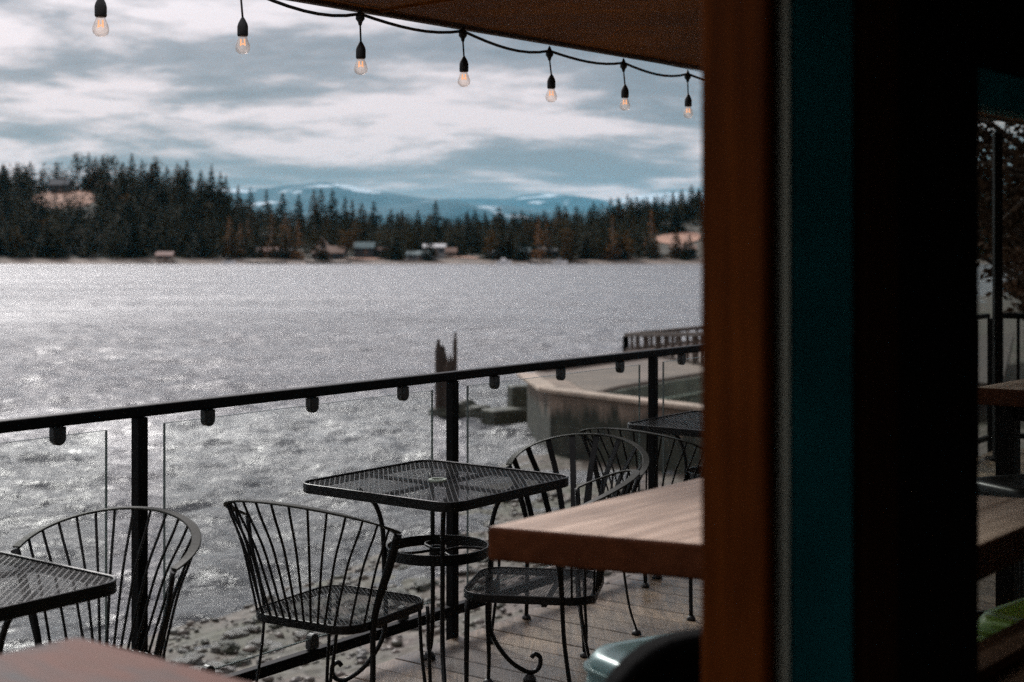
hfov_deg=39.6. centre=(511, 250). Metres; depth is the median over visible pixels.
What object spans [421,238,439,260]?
conifer tree
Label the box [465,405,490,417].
boulder
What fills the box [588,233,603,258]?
conifer tree
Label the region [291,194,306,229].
conifer tree
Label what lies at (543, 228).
broadleaf tree
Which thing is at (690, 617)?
patio chair
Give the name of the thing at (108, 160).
pine tree
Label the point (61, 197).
bare slope
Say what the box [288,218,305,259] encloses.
larch tree
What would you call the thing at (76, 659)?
wooden table
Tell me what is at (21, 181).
conifer tree
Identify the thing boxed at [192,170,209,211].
conifer tree
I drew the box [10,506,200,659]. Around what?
patio chair
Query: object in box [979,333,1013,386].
pier deck
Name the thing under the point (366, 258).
sandy bank
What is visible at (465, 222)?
conifer tree
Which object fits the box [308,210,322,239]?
conifer tree
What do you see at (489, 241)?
broadleaf tree
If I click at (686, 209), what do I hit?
conifer tree
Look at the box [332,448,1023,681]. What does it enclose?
deck floor
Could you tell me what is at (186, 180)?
conifer tree
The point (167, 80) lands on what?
sky
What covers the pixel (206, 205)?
broadleaf tree
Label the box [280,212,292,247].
larch tree
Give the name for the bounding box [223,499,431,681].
patio chair
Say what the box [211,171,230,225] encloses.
conifer tree
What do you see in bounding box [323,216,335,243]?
conifer tree
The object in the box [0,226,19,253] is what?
conifer tree
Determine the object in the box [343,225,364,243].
broadleaf tree
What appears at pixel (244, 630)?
shore rock
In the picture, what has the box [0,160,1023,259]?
woods
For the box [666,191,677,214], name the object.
conifer tree
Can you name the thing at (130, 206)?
conifer tree
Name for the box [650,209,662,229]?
conifer tree
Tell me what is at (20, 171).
pine tree
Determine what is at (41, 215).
conifer tree
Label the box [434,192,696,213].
mountains
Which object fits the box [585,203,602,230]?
conifer tree
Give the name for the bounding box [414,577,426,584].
shore rock
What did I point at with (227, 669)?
shore rock
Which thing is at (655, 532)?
wooden table
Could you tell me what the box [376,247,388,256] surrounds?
lake house
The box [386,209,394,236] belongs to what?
conifer tree
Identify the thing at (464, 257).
sandy bank
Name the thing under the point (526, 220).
conifer tree
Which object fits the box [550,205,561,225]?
conifer tree
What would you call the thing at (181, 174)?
conifer tree
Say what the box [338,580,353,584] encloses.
shore rock
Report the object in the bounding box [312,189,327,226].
conifer tree
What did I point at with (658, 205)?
conifer tree
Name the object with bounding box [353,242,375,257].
lake house
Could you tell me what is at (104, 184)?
conifer tree
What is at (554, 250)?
lake house
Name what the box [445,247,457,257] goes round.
lake house
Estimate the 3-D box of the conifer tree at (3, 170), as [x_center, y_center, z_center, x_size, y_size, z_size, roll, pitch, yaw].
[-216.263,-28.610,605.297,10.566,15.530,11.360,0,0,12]
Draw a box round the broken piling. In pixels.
[435,332,456,407]
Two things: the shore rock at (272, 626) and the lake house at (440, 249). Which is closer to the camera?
the shore rock at (272, 626)
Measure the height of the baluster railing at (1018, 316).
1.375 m
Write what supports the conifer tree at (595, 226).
on the shore
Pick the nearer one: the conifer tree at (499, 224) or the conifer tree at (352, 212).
the conifer tree at (499, 224)
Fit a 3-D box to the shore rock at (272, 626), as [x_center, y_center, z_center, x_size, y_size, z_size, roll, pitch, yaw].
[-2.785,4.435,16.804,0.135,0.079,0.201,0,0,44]
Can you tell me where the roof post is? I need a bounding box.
[985,132,1002,460]
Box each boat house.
[154,251,175,261]
[406,251,430,259]
[488,250,502,259]
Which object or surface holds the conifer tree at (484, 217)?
on the shore
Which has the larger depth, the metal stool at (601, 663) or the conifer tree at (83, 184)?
the conifer tree at (83, 184)
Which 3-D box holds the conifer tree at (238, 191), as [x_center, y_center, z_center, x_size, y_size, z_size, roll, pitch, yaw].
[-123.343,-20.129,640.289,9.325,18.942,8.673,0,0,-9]
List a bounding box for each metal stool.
[583,633,666,681]
[979,474,1023,616]
[979,598,1023,640]
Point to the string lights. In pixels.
(100, 8)
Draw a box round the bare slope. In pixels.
[33,191,94,207]
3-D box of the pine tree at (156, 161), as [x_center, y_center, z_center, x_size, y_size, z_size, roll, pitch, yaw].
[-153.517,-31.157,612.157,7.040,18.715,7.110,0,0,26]
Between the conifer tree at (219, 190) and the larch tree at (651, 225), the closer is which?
the larch tree at (651, 225)
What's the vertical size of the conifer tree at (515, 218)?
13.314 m
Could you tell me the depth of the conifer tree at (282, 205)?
629.74 m
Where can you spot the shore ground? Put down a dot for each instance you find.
(211, 631)
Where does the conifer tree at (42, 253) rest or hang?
on the shore
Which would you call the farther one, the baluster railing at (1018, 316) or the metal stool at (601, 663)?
the baluster railing at (1018, 316)
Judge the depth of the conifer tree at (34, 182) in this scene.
627.85 m
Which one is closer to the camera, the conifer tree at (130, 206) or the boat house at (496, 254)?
the boat house at (496, 254)
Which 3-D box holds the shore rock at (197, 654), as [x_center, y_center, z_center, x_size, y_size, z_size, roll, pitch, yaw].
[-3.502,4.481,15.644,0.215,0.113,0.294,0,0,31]
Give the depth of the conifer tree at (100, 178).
592.08 m
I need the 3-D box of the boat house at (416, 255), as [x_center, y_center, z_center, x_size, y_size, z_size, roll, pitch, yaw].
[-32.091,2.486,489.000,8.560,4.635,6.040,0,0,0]
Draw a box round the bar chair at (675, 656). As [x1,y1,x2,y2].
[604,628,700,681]
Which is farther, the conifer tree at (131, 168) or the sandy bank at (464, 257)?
the conifer tree at (131, 168)
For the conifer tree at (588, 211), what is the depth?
641.74 m
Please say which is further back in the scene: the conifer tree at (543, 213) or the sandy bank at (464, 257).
the conifer tree at (543, 213)
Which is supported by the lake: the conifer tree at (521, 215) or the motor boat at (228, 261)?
the motor boat at (228, 261)
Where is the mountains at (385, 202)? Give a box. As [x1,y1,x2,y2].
[194,182,602,229]
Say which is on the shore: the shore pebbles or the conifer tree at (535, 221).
the conifer tree at (535, 221)
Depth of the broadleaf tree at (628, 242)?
486.09 m
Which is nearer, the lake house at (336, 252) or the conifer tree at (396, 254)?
the conifer tree at (396, 254)
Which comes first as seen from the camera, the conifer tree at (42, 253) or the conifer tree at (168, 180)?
the conifer tree at (42, 253)
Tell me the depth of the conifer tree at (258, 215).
600.46 m
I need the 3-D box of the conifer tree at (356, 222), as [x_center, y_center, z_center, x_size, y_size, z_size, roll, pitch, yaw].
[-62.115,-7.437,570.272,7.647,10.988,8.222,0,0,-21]
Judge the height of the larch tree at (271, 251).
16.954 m
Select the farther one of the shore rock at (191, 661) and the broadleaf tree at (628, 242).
the broadleaf tree at (628, 242)
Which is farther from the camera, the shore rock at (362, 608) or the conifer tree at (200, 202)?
the conifer tree at (200, 202)
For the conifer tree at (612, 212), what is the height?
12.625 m
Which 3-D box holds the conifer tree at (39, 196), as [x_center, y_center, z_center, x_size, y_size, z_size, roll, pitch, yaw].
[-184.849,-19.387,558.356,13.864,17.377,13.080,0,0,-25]
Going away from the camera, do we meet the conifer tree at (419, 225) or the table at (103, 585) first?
the table at (103, 585)
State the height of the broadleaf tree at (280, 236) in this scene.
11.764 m
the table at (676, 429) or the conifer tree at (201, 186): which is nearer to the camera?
the table at (676, 429)
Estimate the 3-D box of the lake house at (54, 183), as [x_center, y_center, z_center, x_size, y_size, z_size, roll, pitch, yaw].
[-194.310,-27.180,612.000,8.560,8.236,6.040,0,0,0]
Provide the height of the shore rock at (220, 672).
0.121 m
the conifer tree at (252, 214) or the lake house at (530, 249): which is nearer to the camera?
the lake house at (530, 249)
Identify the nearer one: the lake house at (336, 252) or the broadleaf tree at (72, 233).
the lake house at (336, 252)
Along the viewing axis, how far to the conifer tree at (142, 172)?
611.59 m
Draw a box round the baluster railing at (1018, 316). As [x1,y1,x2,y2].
[987,313,1023,452]
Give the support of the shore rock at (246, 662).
on the shore ground
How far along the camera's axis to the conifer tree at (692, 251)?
491.57 m
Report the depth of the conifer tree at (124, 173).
593.32 m
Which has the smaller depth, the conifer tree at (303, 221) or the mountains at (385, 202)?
the conifer tree at (303, 221)
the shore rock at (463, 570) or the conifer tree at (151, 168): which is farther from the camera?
the conifer tree at (151, 168)
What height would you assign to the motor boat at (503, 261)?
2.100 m
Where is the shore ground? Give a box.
[119,295,1023,681]
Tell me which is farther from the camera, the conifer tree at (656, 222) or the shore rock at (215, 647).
the conifer tree at (656, 222)
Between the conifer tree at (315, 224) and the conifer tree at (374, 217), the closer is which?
the conifer tree at (315, 224)
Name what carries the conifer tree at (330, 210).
on the shore
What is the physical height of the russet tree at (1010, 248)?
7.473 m
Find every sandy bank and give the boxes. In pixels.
[339,257,388,258]
[449,256,480,257]
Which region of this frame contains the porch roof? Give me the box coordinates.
[287,0,1023,124]
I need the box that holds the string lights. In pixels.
[92,0,700,116]
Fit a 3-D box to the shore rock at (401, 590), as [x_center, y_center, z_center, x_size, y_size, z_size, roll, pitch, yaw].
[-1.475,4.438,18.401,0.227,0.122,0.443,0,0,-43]
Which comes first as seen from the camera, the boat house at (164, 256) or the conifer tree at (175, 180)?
the boat house at (164, 256)
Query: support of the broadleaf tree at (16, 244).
on the shore
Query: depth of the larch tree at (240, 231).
503.60 m
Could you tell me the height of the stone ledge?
1.050 m
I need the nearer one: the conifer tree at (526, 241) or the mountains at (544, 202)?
the conifer tree at (526, 241)
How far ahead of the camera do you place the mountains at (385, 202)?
14506.76 m
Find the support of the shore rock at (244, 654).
on the shore ground
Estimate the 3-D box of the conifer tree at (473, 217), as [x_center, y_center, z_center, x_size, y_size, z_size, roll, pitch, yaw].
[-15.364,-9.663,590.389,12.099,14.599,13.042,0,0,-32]
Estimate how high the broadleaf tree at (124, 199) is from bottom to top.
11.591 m
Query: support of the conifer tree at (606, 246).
on the shore
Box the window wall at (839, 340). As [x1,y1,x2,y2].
[701,0,1023,681]
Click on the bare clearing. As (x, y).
(665, 238)
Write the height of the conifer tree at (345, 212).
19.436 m
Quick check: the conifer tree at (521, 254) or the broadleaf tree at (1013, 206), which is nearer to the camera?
the broadleaf tree at (1013, 206)
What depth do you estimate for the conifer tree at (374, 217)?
579.42 m
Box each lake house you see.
[48,178,71,192]
[256,247,279,257]
[311,246,345,259]
[315,238,328,245]
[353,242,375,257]
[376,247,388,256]
[423,244,446,258]
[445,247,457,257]
[518,248,531,257]
[539,247,557,257]
[668,244,697,255]
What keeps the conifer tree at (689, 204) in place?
on the shore
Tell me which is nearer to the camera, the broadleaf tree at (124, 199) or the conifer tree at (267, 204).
the broadleaf tree at (124, 199)
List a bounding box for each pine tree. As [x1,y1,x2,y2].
[14,162,23,179]
[37,171,45,191]
[72,152,86,190]
[103,154,115,174]
[109,155,119,176]
[151,156,163,178]
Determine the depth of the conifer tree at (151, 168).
605.58 m
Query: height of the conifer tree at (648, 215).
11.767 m
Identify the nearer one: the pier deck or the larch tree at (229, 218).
the pier deck
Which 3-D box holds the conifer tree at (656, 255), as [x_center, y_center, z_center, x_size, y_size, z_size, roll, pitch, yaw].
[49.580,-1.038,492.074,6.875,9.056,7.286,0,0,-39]
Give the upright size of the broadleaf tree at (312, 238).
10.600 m
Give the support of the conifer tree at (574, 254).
on the shore
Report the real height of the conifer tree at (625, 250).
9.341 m
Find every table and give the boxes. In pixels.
[0,551,116,653]
[0,637,245,681]
[303,460,568,681]
[489,478,1023,580]
[627,410,700,578]
[979,379,1023,606]
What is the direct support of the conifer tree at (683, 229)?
on the shore
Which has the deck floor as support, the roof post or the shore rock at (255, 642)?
the roof post
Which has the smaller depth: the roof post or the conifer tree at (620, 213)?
the roof post
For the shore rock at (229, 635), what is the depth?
16.47 m
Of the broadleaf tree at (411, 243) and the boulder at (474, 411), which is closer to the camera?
the boulder at (474, 411)
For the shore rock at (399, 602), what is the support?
on the shore ground
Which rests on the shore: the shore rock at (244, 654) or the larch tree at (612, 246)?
the larch tree at (612, 246)
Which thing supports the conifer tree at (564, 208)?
on the shore
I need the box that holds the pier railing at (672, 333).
[623,326,700,365]
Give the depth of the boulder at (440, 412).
38.55 m
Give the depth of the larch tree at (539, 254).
490.38 m
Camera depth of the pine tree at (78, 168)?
627.86 m
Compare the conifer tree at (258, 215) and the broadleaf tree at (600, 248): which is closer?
the broadleaf tree at (600, 248)
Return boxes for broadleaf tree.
[8,226,25,253]
[67,230,80,246]
[118,193,129,213]
[200,202,213,220]
[270,225,289,246]
[307,232,324,260]
[337,229,356,257]
[341,218,351,236]
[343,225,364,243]
[356,222,369,241]
[404,232,416,260]
[482,228,498,259]
[523,222,536,242]
[537,226,545,239]
[594,239,607,259]
[611,223,626,240]
[618,230,636,259]
[979,118,1023,312]
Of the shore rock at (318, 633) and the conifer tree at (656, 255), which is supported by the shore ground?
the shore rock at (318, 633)
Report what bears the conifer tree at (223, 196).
on the shore
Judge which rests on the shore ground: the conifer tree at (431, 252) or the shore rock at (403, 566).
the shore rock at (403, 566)
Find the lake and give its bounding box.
[0,264,1021,653]
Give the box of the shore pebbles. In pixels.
[148,488,647,681]
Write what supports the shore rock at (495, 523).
on the shore ground
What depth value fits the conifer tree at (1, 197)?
586.12 m
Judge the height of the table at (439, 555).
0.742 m
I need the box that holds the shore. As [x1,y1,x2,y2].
[0,191,1010,263]
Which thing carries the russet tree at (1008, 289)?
on the shore ground
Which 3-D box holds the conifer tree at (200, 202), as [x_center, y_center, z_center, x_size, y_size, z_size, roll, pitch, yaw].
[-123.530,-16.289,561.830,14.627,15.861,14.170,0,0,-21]
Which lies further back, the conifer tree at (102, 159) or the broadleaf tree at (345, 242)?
the conifer tree at (102, 159)
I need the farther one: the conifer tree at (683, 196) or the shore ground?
the conifer tree at (683, 196)
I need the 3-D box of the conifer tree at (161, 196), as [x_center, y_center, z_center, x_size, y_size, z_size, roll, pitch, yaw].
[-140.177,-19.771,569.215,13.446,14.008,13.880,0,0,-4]
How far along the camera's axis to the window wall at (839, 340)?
1.68 m
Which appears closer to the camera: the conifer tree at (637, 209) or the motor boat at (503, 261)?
the motor boat at (503, 261)
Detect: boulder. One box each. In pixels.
[429,407,445,418]
[459,399,477,417]
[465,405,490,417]
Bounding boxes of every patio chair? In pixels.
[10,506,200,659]
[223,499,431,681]
[464,469,639,681]
[491,433,649,657]
[579,427,700,620]
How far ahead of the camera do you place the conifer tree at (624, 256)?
490.16 m
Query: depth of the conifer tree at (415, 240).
517.59 m
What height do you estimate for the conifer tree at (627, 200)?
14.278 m
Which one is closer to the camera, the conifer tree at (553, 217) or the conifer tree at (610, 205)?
the conifer tree at (610, 205)
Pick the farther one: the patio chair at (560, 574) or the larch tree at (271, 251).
the larch tree at (271, 251)
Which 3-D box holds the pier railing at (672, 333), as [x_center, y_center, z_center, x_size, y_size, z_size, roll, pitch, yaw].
[5.684,2.678,44.908,4.040,1.244,17.532,0,0,12]
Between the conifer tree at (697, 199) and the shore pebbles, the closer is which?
the shore pebbles
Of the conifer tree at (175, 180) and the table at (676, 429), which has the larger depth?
the conifer tree at (175, 180)
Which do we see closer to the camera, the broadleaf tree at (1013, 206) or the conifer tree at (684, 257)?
the broadleaf tree at (1013, 206)
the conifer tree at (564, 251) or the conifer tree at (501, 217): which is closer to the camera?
the conifer tree at (564, 251)
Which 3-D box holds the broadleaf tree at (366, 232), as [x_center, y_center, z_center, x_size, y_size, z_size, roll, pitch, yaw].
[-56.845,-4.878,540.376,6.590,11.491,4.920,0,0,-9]
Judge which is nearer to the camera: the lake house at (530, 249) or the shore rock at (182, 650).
the shore rock at (182, 650)
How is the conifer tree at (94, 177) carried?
on the shore
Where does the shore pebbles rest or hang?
on the shore ground
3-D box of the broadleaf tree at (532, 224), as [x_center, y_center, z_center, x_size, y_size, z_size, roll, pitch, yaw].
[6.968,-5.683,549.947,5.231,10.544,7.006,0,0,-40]
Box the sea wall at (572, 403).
[517,343,700,474]
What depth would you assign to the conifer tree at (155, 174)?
611.95 m
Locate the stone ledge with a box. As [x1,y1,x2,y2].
[481,384,526,424]
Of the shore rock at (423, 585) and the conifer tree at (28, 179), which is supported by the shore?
the conifer tree at (28, 179)
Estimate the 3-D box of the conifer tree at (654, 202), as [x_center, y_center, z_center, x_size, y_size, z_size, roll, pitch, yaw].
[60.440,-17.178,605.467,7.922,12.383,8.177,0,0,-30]
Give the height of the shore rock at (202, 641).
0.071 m
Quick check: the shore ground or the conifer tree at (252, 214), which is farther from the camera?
the conifer tree at (252, 214)
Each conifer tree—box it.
[0,167,11,196]
[0,178,9,205]
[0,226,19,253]
[15,173,31,200]
[23,161,39,191]
[24,167,33,194]
[25,180,54,220]
[29,204,50,237]
[34,221,53,257]
[45,162,63,189]
[77,152,93,190]
[85,158,105,191]
[89,155,112,191]
[93,171,105,198]
[97,182,112,206]
[113,163,126,183]
[117,172,133,193]
[117,219,148,258]
[119,194,138,231]
[124,153,139,190]
[133,160,148,194]
[142,160,163,195]
[145,163,157,196]
[156,184,171,215]
[158,166,173,197]
[166,163,184,201]
[172,166,183,190]
[177,160,195,205]
[191,189,211,225]
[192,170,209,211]
[204,163,221,219]
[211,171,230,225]
[217,176,235,226]
[219,225,242,258]
[232,185,243,212]
[239,200,249,219]
[241,205,258,234]
[244,187,257,216]
[253,207,264,230]
[261,189,270,221]
[270,208,284,233]
[275,192,290,224]
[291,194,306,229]
[293,210,307,238]
[305,188,321,229]
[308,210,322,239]
[309,223,317,245]
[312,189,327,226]
[316,235,330,260]
[321,189,341,232]
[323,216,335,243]
[339,196,352,228]
[347,201,357,226]
[351,218,363,241]
[352,203,369,230]
[365,201,383,241]
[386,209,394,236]
[386,238,402,259]
[404,231,422,252]
[412,209,422,229]
[415,220,422,245]
[418,230,428,250]
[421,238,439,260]
[427,199,445,243]
[460,212,470,238]
[460,223,478,252]
[461,210,483,232]
[481,211,490,229]
[487,218,505,239]
[489,207,507,236]
[491,232,509,259]
[493,219,505,240]
[504,232,517,258]
[506,211,520,230]
[511,234,529,260]
[516,210,524,224]
[519,234,532,256]
[521,215,533,241]
[525,214,542,246]
[540,210,550,233]
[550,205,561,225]
[554,208,564,228]
[557,231,573,261]
[560,205,570,222]
[565,240,577,260]
[571,206,581,228]
[576,232,592,259]
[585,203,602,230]
[585,208,592,224]
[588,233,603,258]
[590,217,603,239]
[602,198,617,224]
[603,232,611,259]
[604,207,617,232]
[607,235,626,259]
[615,201,625,225]
[621,236,634,259]
[623,193,629,212]
[626,197,647,227]
[645,203,654,227]
[647,236,663,258]
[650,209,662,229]
[651,196,658,220]
[655,195,665,219]
[661,205,687,233]
[664,228,688,258]
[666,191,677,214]
[672,189,686,208]
[677,184,700,218]
[679,239,690,260]
[680,234,698,258]
[681,199,691,221]
[688,189,700,216]
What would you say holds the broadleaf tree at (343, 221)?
on the shore
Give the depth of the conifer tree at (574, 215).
589.56 m
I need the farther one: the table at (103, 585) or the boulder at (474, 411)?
the boulder at (474, 411)
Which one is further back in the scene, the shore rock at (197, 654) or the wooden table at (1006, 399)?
the shore rock at (197, 654)
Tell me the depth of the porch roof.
5.83 m
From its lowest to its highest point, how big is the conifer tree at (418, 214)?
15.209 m
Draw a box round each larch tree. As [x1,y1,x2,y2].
[221,216,232,254]
[235,221,246,255]
[262,214,279,257]
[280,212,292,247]
[282,220,295,258]
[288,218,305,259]
[529,216,546,258]
[539,218,554,257]
[602,215,622,259]
[643,209,659,252]
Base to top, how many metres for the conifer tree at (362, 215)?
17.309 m
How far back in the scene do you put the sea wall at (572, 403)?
30.91 m
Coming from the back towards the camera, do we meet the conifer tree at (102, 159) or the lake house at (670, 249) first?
the conifer tree at (102, 159)
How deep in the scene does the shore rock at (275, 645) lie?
15.83 m
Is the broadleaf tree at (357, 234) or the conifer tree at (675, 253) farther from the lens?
the broadleaf tree at (357, 234)
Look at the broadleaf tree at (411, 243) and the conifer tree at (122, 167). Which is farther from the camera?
the conifer tree at (122, 167)
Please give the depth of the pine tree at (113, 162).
627.88 m
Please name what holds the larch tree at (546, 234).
on the shore
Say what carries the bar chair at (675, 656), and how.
on the deck floor
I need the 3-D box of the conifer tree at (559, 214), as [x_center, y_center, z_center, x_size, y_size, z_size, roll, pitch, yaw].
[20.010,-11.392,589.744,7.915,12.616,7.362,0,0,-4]
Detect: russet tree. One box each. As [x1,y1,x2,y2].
[984,236,1023,320]
[1003,219,1023,300]
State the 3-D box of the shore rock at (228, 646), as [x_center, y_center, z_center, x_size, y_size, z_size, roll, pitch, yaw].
[-3.165,4.426,15.871,0.250,0.149,0.306,0,0,-20]
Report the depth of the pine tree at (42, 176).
620.07 m
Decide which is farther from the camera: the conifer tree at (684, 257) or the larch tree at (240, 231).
the larch tree at (240, 231)
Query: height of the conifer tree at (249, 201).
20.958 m
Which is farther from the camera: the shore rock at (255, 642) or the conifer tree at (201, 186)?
the conifer tree at (201, 186)
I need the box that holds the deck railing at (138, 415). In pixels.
[0,313,989,681]
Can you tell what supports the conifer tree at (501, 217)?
on the shore
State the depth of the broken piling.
38.67 m
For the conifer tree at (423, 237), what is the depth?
519.47 m
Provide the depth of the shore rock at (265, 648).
15.78 m
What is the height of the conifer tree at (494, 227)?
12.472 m
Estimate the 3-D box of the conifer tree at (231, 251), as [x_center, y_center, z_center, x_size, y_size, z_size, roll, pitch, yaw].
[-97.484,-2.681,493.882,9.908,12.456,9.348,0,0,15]
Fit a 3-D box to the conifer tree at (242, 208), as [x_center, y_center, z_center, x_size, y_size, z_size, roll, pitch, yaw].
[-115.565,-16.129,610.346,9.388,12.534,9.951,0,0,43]
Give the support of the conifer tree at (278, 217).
on the shore
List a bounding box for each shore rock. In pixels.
[171,657,202,666]
[177,648,188,653]
[185,652,205,657]
[200,639,209,644]
[202,661,235,673]
[210,642,223,652]
[215,669,223,674]
[218,640,240,653]
[219,631,247,640]
[228,655,251,666]
[232,627,251,634]
[238,652,252,656]
[244,625,261,632]
[245,638,275,650]
[259,646,269,652]
[268,624,282,629]
[268,642,284,651]
[293,630,308,638]
[312,631,333,636]
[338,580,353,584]
[357,610,388,619]
[359,604,369,612]
[382,601,403,608]
[387,588,409,593]
[398,564,409,569]
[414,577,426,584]
[414,578,439,591]
[459,566,478,574]
[485,520,500,526]
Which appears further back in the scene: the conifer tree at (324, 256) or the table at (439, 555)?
the conifer tree at (324, 256)
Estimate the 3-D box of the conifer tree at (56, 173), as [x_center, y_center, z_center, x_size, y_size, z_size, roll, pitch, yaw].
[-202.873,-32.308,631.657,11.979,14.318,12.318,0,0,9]
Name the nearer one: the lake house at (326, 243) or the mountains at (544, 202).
the lake house at (326, 243)
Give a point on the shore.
(690, 227)
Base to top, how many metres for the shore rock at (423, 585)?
0.169 m
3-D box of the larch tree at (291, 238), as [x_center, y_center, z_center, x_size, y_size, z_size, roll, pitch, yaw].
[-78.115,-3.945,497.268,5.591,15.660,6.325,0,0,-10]
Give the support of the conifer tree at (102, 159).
on the shore
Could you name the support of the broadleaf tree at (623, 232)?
on the shore
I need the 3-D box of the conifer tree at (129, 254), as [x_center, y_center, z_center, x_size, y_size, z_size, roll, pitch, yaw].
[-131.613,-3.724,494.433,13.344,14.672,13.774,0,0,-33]
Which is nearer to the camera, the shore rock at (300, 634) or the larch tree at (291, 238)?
the shore rock at (300, 634)
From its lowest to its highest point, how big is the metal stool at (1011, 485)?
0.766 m
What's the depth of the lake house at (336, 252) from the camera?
495.06 m
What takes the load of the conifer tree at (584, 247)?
on the shore
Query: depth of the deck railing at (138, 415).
5.13 m
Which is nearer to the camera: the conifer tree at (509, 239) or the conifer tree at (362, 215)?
the conifer tree at (509, 239)
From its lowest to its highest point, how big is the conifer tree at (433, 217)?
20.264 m
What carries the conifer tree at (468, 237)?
on the shore
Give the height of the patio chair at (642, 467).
0.783 m
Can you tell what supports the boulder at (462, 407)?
in the lake
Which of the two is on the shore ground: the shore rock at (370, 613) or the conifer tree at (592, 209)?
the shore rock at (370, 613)
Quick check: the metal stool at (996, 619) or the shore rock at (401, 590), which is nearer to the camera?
the metal stool at (996, 619)
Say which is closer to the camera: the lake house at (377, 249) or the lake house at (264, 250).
the lake house at (264, 250)
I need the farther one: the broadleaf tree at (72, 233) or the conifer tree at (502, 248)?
the broadleaf tree at (72, 233)
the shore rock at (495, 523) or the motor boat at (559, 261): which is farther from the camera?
the motor boat at (559, 261)
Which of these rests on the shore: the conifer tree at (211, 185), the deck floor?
the conifer tree at (211, 185)
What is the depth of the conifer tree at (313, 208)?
599.35 m
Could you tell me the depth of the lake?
47.78 m
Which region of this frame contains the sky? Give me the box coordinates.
[0,0,1023,199]
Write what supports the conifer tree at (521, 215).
on the shore
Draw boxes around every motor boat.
[222,258,235,263]
[497,258,510,263]
[552,258,566,263]
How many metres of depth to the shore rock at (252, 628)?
16.66 m

